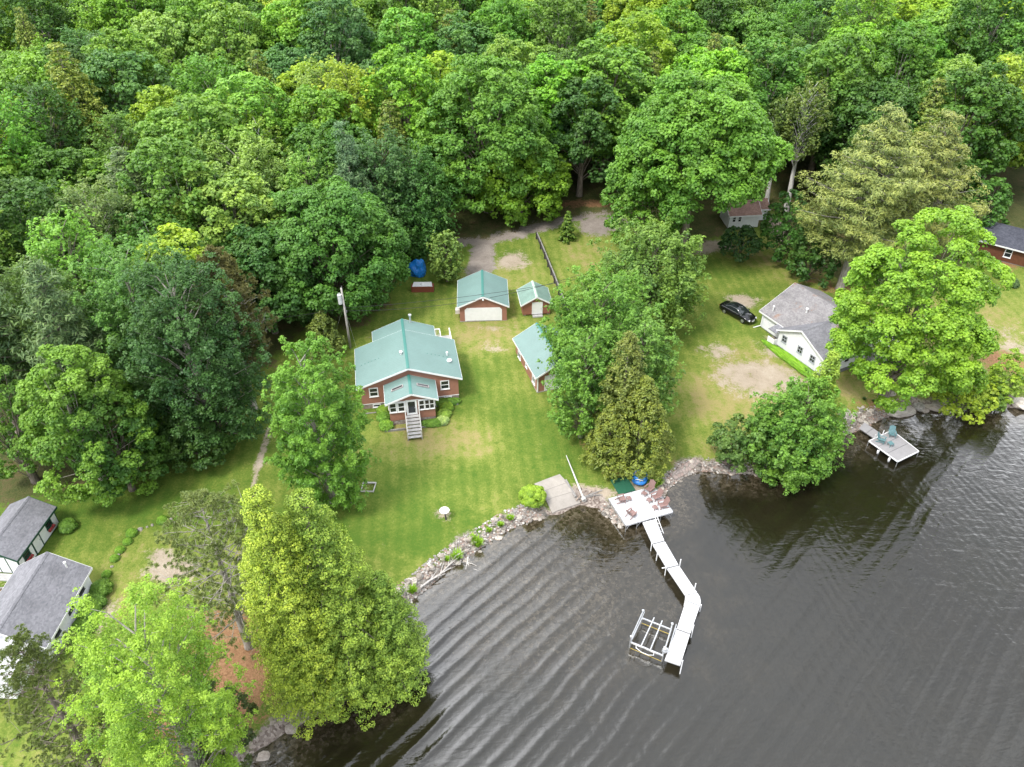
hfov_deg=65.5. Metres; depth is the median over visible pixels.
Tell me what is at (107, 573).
border plant
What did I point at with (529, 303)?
shed
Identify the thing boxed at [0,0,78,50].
forest tree
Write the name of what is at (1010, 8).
forest tree
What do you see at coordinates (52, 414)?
maple tree
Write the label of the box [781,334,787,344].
window
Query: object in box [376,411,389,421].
hosta plant
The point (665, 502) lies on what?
adirondack chair
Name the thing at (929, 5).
forest tree
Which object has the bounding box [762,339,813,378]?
hedge
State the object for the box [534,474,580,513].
boat ramp
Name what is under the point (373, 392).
window
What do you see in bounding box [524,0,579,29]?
forest tree
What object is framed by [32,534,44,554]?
door
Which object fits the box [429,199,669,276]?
gravel driveway
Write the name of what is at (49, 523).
window
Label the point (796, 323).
cottage
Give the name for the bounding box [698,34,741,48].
forest tree
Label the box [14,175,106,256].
forest tree
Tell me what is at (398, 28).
forest tree
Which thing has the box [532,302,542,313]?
door
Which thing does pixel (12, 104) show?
hemlock tree
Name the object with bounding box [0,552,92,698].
cottage
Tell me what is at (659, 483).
grass tuft
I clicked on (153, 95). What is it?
forest tree
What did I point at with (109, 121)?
forest tree
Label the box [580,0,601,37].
hemlock tree
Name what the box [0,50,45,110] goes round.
forest tree
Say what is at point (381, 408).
hosta plant
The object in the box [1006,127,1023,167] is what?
forest tree
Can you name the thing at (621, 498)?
adirondack chair
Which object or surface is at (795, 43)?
forest tree
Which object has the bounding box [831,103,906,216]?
forest tree
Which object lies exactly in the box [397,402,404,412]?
window
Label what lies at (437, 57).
forest tree
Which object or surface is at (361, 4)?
forest tree
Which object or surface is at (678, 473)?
stone slab
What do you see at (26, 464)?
maple tree
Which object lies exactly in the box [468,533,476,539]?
grass tuft
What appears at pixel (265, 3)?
forest tree
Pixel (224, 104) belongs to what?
forest tree
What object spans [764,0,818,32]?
forest tree
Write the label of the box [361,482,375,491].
sandbox frame
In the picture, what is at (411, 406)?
door
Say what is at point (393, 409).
window
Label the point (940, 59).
forest tree
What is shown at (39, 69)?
forest tree
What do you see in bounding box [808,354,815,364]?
window
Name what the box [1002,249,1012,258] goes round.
window
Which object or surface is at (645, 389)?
cedar tree
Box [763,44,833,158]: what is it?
forest tree
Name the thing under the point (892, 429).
adirondack chair
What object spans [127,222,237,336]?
forest tree
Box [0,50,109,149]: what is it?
forest tree
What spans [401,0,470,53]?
forest tree
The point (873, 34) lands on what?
forest tree
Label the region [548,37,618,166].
forest tree
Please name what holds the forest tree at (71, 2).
on the forest floor
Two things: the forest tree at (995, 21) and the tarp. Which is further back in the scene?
the forest tree at (995, 21)
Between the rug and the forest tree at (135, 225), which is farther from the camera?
the forest tree at (135, 225)
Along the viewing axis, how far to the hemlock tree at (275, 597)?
50.95 m
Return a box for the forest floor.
[0,40,1023,766]
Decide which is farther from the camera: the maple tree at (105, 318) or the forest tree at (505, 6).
the forest tree at (505, 6)
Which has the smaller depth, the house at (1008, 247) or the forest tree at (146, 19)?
the house at (1008, 247)
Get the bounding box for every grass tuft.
[404,582,418,593]
[449,547,463,559]
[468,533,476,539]
[471,534,483,547]
[506,513,514,520]
[654,478,663,485]
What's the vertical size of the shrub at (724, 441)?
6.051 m
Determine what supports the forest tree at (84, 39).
on the forest floor
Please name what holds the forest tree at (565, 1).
on the forest floor
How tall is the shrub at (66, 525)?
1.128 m
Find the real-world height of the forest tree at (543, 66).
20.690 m
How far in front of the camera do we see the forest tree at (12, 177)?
93.57 m
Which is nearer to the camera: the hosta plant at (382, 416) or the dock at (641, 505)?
the dock at (641, 505)
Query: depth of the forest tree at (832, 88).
123.57 m
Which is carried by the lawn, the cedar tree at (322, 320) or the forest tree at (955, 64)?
the cedar tree at (322, 320)
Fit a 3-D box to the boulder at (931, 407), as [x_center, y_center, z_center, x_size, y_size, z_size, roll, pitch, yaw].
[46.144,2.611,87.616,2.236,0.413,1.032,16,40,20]
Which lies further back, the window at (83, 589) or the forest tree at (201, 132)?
the forest tree at (201, 132)
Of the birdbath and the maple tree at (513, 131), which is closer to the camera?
the birdbath
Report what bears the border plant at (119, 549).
on the lawn
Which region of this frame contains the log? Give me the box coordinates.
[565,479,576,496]
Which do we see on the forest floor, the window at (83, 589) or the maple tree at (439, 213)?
the maple tree at (439, 213)
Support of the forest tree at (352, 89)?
on the forest floor
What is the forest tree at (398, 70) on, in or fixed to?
on the forest floor
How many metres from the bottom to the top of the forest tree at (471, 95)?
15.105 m
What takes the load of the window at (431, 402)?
in the house at (407, 372)
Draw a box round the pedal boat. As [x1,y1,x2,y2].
[632,469,647,484]
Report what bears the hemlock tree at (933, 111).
on the forest floor
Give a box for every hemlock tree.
[9,102,43,141]
[13,6,46,73]
[44,42,125,177]
[235,483,356,740]
[245,49,283,142]
[281,487,408,731]
[343,569,430,706]
[374,99,416,202]
[440,9,460,73]
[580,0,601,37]
[634,51,662,106]
[705,32,722,77]
[879,108,940,243]
[908,77,947,158]
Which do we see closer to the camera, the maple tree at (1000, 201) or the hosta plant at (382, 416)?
the hosta plant at (382, 416)
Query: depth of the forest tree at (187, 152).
88.91 m
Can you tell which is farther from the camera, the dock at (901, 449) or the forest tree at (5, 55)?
the forest tree at (5, 55)
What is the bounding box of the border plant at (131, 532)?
[125,528,137,537]
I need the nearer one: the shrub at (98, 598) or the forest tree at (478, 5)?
the shrub at (98, 598)
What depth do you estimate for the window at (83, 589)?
64.05 m
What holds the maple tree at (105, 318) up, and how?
on the forest floor
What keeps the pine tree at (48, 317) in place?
on the forest floor
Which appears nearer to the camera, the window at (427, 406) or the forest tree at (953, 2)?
the window at (427, 406)
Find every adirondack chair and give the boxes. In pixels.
[614,493,626,503]
[625,507,636,519]
[644,479,655,493]
[650,487,663,501]
[657,496,669,509]
[875,432,886,444]
[888,425,896,437]
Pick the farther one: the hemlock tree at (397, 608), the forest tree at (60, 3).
the forest tree at (60, 3)
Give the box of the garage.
[455,270,508,321]
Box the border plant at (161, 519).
[156,515,166,524]
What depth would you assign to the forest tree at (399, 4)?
143.41 m
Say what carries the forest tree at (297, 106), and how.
on the forest floor
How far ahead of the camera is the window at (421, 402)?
81.88 m
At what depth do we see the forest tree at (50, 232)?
78.57 m
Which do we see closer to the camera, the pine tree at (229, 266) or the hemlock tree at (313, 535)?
the hemlock tree at (313, 535)
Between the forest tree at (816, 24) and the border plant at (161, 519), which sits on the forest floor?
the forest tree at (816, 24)
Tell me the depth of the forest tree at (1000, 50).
123.07 m
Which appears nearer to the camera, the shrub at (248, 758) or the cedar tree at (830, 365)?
the shrub at (248, 758)
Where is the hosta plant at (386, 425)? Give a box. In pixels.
[378,419,393,431]
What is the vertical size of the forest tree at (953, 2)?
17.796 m
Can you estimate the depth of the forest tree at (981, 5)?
144.74 m
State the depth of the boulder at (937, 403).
87.54 m
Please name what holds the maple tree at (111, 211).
on the forest floor
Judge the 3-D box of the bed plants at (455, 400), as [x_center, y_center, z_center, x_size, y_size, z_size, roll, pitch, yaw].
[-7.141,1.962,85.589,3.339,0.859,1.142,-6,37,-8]
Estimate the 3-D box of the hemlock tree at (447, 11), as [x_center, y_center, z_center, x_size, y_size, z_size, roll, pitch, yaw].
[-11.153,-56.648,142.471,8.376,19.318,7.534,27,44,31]
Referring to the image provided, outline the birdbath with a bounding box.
[439,507,448,519]
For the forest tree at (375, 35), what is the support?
on the forest floor
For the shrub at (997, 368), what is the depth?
85.46 m
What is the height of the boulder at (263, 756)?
0.722 m
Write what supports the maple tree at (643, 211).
on the lawn
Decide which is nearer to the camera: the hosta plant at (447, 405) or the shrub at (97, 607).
the shrub at (97, 607)
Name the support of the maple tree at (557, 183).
on the forest floor
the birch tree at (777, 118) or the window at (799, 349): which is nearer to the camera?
the window at (799, 349)
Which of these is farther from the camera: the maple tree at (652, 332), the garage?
the garage
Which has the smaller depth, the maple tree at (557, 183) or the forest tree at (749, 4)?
the maple tree at (557, 183)
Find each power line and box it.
[346,279,575,307]
[354,275,577,310]
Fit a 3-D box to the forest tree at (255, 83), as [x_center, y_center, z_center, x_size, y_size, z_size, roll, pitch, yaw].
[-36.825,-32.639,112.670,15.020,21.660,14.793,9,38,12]
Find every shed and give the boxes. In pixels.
[0,496,58,580]
[512,322,574,392]
[517,280,552,317]
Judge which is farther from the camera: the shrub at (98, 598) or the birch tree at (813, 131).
the birch tree at (813, 131)
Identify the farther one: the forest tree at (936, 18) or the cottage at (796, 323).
the forest tree at (936, 18)
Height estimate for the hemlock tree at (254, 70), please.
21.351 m
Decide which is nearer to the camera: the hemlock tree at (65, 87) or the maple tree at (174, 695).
the maple tree at (174, 695)
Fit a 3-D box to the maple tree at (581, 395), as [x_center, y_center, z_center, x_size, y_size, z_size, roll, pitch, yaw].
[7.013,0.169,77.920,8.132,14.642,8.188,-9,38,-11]
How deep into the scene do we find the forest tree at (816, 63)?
114.72 m
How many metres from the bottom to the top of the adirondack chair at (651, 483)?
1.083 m
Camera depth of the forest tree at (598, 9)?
155.29 m
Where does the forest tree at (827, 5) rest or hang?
on the forest floor
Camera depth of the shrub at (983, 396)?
84.53 m
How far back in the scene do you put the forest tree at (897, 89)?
112.51 m
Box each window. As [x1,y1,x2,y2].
[23,548,31,561]
[45,519,52,530]
[54,628,61,639]
[79,586,85,596]
[369,387,378,397]
[389,403,396,413]
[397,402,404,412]
[418,400,424,409]
[424,399,429,409]
[429,399,434,408]
[440,380,449,389]
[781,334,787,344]
[796,345,802,355]
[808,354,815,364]
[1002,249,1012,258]
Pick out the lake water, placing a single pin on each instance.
(865, 608)
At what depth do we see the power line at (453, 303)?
94.86 m
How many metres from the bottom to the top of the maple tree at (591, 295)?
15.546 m
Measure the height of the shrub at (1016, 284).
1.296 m
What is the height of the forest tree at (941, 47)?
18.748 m
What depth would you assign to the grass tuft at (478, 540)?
71.46 m
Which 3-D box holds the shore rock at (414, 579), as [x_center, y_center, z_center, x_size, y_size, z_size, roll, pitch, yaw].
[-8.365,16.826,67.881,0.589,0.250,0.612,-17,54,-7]
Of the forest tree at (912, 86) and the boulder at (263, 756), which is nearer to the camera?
the boulder at (263, 756)
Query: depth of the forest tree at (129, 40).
120.26 m
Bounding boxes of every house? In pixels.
[354,314,462,440]
[979,221,1023,266]
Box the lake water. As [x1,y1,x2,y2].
[239,408,1023,766]
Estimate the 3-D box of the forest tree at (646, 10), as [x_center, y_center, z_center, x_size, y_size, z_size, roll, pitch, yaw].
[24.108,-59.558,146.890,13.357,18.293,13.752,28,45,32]
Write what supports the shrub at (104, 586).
on the lawn
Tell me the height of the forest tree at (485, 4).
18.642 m
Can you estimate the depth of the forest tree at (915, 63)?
124.73 m
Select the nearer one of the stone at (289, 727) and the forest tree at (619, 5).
the stone at (289, 727)
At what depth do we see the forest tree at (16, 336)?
80.40 m
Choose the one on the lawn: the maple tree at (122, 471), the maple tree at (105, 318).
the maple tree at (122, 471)
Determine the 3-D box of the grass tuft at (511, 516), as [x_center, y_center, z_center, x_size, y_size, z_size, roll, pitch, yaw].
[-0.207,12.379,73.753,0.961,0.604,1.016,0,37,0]
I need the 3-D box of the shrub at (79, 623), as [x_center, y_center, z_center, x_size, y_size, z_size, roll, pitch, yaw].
[-33.896,19.212,62.704,1.874,1.185,1.830,0,37,0]
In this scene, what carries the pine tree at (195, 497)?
on the lawn
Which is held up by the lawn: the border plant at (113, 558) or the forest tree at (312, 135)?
the border plant at (113, 558)
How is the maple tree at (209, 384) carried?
on the lawn
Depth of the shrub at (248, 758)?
52.70 m
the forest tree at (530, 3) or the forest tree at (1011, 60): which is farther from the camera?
the forest tree at (530, 3)
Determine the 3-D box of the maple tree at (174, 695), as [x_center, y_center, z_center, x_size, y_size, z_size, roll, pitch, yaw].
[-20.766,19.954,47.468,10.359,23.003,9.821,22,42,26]
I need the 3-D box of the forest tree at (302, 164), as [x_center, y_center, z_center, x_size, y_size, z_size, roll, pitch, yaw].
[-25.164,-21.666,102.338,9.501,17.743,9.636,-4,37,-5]
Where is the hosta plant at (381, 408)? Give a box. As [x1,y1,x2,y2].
[376,404,389,413]
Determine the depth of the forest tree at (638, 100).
118.83 m
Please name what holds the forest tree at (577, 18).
on the forest floor
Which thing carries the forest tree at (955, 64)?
on the forest floor
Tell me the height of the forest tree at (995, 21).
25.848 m
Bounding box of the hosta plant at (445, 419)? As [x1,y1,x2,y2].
[437,415,449,425]
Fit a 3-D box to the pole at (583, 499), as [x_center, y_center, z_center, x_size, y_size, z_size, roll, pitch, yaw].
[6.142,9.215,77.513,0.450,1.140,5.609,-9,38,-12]
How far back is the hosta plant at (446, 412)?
83.71 m
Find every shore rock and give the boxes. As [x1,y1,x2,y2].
[411,577,416,584]
[416,573,421,579]
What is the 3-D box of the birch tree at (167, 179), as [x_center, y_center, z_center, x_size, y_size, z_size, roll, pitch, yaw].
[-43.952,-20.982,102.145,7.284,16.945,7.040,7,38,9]
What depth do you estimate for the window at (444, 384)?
84.66 m
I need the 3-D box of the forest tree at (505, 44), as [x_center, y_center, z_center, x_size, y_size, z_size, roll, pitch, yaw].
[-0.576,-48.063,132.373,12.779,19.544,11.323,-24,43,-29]
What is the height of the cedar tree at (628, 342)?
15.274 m
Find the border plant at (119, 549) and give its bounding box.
[114,545,125,553]
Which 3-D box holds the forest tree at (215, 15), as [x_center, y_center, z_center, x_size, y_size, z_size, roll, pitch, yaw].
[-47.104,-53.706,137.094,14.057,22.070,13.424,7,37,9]
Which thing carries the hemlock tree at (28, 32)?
on the forest floor
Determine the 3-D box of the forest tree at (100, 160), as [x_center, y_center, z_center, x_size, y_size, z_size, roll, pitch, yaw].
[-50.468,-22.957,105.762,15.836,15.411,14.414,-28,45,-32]
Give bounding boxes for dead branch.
[420,539,469,587]
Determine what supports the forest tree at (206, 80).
on the forest floor
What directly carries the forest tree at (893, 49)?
on the forest floor
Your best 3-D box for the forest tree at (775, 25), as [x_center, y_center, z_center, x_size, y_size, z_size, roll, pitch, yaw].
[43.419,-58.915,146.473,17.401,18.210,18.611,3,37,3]
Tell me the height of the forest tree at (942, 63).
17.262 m
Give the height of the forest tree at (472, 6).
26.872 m
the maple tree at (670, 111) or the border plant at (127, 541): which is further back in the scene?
the maple tree at (670, 111)
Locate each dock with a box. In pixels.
[608,488,672,533]
[859,422,918,465]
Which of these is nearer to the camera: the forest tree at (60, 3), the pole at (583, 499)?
the pole at (583, 499)
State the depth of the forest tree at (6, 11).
147.14 m
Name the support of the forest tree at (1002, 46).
on the forest floor
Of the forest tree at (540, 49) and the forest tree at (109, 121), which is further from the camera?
the forest tree at (540, 49)
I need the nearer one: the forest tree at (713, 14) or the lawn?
the lawn
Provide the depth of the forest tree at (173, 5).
147.72 m
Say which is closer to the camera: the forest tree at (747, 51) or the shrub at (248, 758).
the shrub at (248, 758)
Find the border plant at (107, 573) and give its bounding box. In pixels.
[101,569,111,577]
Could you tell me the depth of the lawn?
80.81 m
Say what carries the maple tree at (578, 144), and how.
on the forest floor
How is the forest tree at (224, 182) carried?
on the forest floor
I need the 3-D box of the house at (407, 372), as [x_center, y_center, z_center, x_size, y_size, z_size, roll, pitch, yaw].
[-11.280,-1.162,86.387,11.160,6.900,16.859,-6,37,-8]
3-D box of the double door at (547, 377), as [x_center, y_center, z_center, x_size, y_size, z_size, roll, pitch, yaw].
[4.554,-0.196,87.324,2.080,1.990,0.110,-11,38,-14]
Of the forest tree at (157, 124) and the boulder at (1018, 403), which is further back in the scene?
the forest tree at (157, 124)
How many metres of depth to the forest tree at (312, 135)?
103.22 m
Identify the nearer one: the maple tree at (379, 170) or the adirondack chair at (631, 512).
the adirondack chair at (631, 512)
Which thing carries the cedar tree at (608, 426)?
on the lawn
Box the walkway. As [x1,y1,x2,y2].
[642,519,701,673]
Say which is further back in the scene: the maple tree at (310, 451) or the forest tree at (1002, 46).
the forest tree at (1002, 46)
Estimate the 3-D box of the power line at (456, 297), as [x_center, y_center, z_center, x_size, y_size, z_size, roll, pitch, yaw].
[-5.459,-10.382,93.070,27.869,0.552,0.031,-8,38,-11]
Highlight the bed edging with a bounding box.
[366,404,457,431]
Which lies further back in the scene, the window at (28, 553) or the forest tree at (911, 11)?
the forest tree at (911, 11)
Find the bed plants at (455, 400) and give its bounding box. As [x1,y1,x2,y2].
[435,397,460,405]
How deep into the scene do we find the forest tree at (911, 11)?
144.74 m
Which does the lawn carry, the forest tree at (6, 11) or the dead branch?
the dead branch
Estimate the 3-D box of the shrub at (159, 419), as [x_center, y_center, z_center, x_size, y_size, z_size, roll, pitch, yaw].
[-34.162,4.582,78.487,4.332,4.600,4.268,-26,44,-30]
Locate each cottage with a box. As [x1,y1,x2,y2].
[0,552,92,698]
[720,198,770,227]
[755,282,898,374]
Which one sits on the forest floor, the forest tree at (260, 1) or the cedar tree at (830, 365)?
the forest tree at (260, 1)
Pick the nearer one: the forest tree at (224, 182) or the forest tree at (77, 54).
the forest tree at (224, 182)
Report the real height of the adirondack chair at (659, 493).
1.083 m
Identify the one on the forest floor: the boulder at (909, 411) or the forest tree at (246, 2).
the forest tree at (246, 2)
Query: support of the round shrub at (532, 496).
on the lawn
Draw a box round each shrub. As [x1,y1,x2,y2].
[57,518,78,533]
[63,631,88,652]
[69,618,93,634]
[76,604,101,620]
[87,592,107,607]
[88,578,113,595]
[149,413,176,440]
[181,680,258,766]
[518,484,546,507]
[706,413,767,472]
[717,224,762,262]
[730,410,782,478]
[926,377,999,424]
[975,380,1009,411]
[987,348,1023,404]
[992,270,1009,279]
[1005,278,1019,287]
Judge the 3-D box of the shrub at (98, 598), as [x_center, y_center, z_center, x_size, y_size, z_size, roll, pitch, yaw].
[-33.798,17.690,64.542,1.830,1.186,1.798,-23,43,-28]
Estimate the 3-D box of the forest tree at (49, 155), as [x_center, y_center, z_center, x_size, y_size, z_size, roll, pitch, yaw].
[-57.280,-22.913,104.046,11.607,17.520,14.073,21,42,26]
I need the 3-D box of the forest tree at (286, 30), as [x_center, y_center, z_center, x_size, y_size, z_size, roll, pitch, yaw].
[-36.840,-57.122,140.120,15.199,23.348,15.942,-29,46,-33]
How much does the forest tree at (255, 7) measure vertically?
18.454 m
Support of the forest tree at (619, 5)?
on the forest floor
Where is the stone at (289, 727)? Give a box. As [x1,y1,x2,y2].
[285,723,297,733]
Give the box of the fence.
[536,232,564,305]
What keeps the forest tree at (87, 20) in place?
on the forest floor
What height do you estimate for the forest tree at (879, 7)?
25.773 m
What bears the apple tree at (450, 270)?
on the lawn
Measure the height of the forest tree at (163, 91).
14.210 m
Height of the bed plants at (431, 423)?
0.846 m
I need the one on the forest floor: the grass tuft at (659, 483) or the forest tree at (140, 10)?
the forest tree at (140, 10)
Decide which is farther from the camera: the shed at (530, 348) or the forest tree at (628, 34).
the forest tree at (628, 34)
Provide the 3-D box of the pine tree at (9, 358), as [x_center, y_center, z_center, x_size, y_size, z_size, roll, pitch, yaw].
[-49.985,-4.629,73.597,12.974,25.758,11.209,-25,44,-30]
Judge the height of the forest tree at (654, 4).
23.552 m
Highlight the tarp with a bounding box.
[408,259,425,277]
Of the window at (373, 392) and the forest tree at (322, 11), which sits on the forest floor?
the forest tree at (322, 11)
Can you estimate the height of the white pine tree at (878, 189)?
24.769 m
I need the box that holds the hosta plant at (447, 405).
[438,401,453,410]
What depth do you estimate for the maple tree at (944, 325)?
77.81 m
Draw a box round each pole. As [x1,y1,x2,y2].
[337,286,356,347]
[566,455,586,501]
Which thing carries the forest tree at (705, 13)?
on the forest floor
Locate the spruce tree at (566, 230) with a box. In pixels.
[557,211,577,244]
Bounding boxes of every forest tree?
[0,0,29,47]
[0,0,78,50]
[0,25,26,60]
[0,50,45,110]
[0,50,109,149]
[0,75,97,192]
[0,88,60,219]
[0,95,58,148]
[0,129,48,179]
[0,145,41,236]
[0,171,31,251]
[0,176,104,289]
[0,209,26,357]
[0,276,48,393]
[1,1,48,28]
[6,32,52,52]
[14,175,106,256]
[15,0,81,42]
[17,64,94,147]
[17,145,113,225]
[23,205,132,367]
[25,42,115,113]
[56,24,114,51]
[61,0,123,48]
[65,0,120,47]
[70,149,165,231]
[73,48,175,145]
[80,26,177,115]
[81,107,140,182]
[84,0,166,46]
[93,206,218,317]
[115,134,236,263]
[123,9,215,90]
[124,84,201,149]
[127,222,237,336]
[129,0,159,32]
[132,92,266,222]
[150,59,199,91]
[151,82,191,105]
[159,50,248,119]
[161,0,246,71]
[165,0,219,42]
[169,161,291,302]
[177,117,219,148]
[190,1,273,90]
[190,71,297,167]
[191,86,256,141]
[219,0,257,16]
[219,3,266,48]
[222,12,293,73]
[239,0,283,12]
[239,42,321,95]
[254,0,315,42]
[255,0,342,71]
[271,118,378,199]
[273,84,375,178]
[275,145,337,259]
[276,61,335,119]
[293,52,360,136]
[297,0,379,77]
[304,55,396,140]
[320,23,390,73]
[330,0,398,68]
[352,59,417,125]
[359,43,452,167]
[360,0,443,53]
[369,6,447,90]
[373,19,430,62]
[396,51,440,108]
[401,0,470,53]
[402,50,478,184]
[412,0,485,28]
[429,10,494,88]
[442,69,487,159]
[456,0,536,68]
[468,0,512,28]
[475,33,539,90]
[480,0,521,41]
[480,67,551,142]
[499,0,552,56]
[499,52,603,157]
[520,0,594,60]
[521,0,579,48]
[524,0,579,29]
[525,44,572,88]
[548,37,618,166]
[551,3,614,45]
[554,33,657,177]
[576,20,629,87]
[582,0,627,11]
[592,11,677,103]
[597,0,636,17]
[599,0,642,26]
[610,6,677,103]
[613,90,653,145]
[619,0,700,50]
[635,0,710,68]
[647,44,770,141]
[673,86,725,222]
[675,0,746,43]
[675,31,738,68]
[695,0,731,28]
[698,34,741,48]
[716,0,780,44]
[720,7,791,62]
[726,37,815,174]
[726,42,798,136]
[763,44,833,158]
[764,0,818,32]
[766,33,810,63]
[776,32,885,187]
[777,0,823,43]
[783,0,875,43]
[785,10,831,47]
[802,55,866,160]
[809,22,897,105]
[810,74,924,183]
[821,0,898,44]
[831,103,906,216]
[849,29,901,79]
[861,23,942,90]
[868,0,920,26]
[877,17,954,90]
[884,69,925,109]
[892,0,951,38]
[896,0,963,14]
[907,58,971,112]
[907,60,1023,207]
[909,6,991,63]
[919,53,1008,174]
[927,57,961,86]
[939,0,1023,64]
[940,0,997,58]
[954,53,1023,189]
[970,22,1023,102]
[982,8,1023,60]
[983,1,1023,19]
[992,49,1023,168]
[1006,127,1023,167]
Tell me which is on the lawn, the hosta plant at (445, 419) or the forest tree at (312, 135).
the hosta plant at (445, 419)
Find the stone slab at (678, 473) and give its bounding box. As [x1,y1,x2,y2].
[670,457,699,479]
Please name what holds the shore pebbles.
on the lawn
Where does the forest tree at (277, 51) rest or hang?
on the forest floor
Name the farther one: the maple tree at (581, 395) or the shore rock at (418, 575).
the maple tree at (581, 395)
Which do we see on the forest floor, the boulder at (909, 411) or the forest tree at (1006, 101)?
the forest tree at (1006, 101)
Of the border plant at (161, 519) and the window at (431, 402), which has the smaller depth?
the border plant at (161, 519)
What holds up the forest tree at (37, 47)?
on the forest floor
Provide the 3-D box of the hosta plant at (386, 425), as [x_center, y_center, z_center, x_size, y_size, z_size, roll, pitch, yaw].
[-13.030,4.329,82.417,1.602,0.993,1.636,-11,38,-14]
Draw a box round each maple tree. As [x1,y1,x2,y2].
[0,248,112,399]
[0,364,62,483]
[12,344,159,506]
[28,173,154,314]
[51,573,260,766]
[61,230,202,411]
[65,384,169,497]
[105,245,272,457]
[156,398,236,472]
[170,121,309,255]
[218,224,317,347]
[256,175,410,322]
[256,331,381,515]
[329,123,426,252]
[360,138,463,261]
[407,53,559,213]
[465,141,572,227]
[536,261,670,400]
[541,318,619,439]
[547,75,627,196]
[586,214,710,336]
[595,309,685,429]
[600,140,686,251]
[608,67,794,259]
[742,367,856,495]
[756,189,810,263]
[786,225,841,287]
[825,205,1015,413]
[959,176,1012,235]
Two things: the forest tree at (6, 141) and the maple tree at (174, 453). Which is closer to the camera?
the maple tree at (174, 453)
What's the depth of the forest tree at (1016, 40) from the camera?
127.81 m
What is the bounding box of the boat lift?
[629,609,676,661]
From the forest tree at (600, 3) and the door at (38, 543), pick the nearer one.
the door at (38, 543)
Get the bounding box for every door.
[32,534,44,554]
[406,400,417,414]
[465,307,501,320]
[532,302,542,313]
[544,375,558,390]
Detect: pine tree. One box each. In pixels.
[0,279,38,436]
[0,623,136,766]
[14,254,126,439]
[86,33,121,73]
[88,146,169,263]
[144,479,271,660]
[175,244,278,411]
[324,119,377,268]
[791,101,938,289]
[864,108,992,270]
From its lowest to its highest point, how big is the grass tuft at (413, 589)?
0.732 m
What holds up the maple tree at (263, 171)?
on the forest floor
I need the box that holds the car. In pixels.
[719,300,756,322]
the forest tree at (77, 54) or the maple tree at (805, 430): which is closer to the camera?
the maple tree at (805, 430)
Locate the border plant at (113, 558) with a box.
[109,554,119,562]
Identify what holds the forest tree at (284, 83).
on the forest floor
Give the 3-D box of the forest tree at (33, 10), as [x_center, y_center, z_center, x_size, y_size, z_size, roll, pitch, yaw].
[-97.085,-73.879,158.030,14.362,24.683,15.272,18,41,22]
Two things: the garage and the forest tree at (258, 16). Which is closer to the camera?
the garage
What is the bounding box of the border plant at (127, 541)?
[122,537,132,545]
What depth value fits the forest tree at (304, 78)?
116.68 m
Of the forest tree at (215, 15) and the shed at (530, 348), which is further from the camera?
the forest tree at (215, 15)
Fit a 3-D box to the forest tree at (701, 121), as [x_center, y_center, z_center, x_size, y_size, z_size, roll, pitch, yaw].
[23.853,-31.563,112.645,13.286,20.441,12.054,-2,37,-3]
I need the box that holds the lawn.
[0,213,1023,766]
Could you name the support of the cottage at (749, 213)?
on the forest floor
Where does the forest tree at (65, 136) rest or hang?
on the forest floor
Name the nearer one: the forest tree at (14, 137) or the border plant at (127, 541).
the border plant at (127, 541)
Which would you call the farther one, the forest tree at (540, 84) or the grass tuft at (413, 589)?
the forest tree at (540, 84)
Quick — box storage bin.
[411,282,433,291]
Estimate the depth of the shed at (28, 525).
67.91 m
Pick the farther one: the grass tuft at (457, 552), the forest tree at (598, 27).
the forest tree at (598, 27)
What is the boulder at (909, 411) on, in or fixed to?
on the lawn
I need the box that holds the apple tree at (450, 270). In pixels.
[426,229,463,281]
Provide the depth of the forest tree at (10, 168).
98.30 m
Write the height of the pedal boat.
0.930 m
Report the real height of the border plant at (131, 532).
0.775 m
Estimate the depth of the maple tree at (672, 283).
90.12 m
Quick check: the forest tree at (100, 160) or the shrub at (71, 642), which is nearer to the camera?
the shrub at (71, 642)
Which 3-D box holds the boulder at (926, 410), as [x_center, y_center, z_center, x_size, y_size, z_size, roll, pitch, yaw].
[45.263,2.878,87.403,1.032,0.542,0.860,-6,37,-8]
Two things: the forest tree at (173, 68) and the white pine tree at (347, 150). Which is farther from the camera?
the forest tree at (173, 68)
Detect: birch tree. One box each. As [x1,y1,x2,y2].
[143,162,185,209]
[242,110,288,188]
[764,90,806,200]
[780,71,835,212]
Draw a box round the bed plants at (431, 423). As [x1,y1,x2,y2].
[415,418,448,427]
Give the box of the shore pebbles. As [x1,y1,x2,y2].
[397,398,901,602]
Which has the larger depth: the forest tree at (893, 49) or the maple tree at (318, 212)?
the forest tree at (893, 49)
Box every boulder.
[256,751,269,760]
[887,406,915,417]
[913,402,924,411]
[921,407,928,412]
[925,404,940,411]
[932,401,945,406]
[1011,397,1023,409]
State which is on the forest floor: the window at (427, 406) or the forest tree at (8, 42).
the forest tree at (8, 42)
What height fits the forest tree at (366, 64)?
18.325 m
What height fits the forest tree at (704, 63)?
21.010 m
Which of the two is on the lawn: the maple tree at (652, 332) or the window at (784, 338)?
the maple tree at (652, 332)
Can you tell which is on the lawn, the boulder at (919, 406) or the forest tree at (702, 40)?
the boulder at (919, 406)
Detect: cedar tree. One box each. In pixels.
[304,310,346,359]
[578,402,634,482]
[582,330,658,469]
[596,375,676,484]
[789,350,842,463]
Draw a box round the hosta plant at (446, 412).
[436,408,451,417]
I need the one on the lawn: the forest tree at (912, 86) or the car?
the car
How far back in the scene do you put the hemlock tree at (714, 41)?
122.04 m
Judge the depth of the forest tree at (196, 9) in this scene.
134.94 m

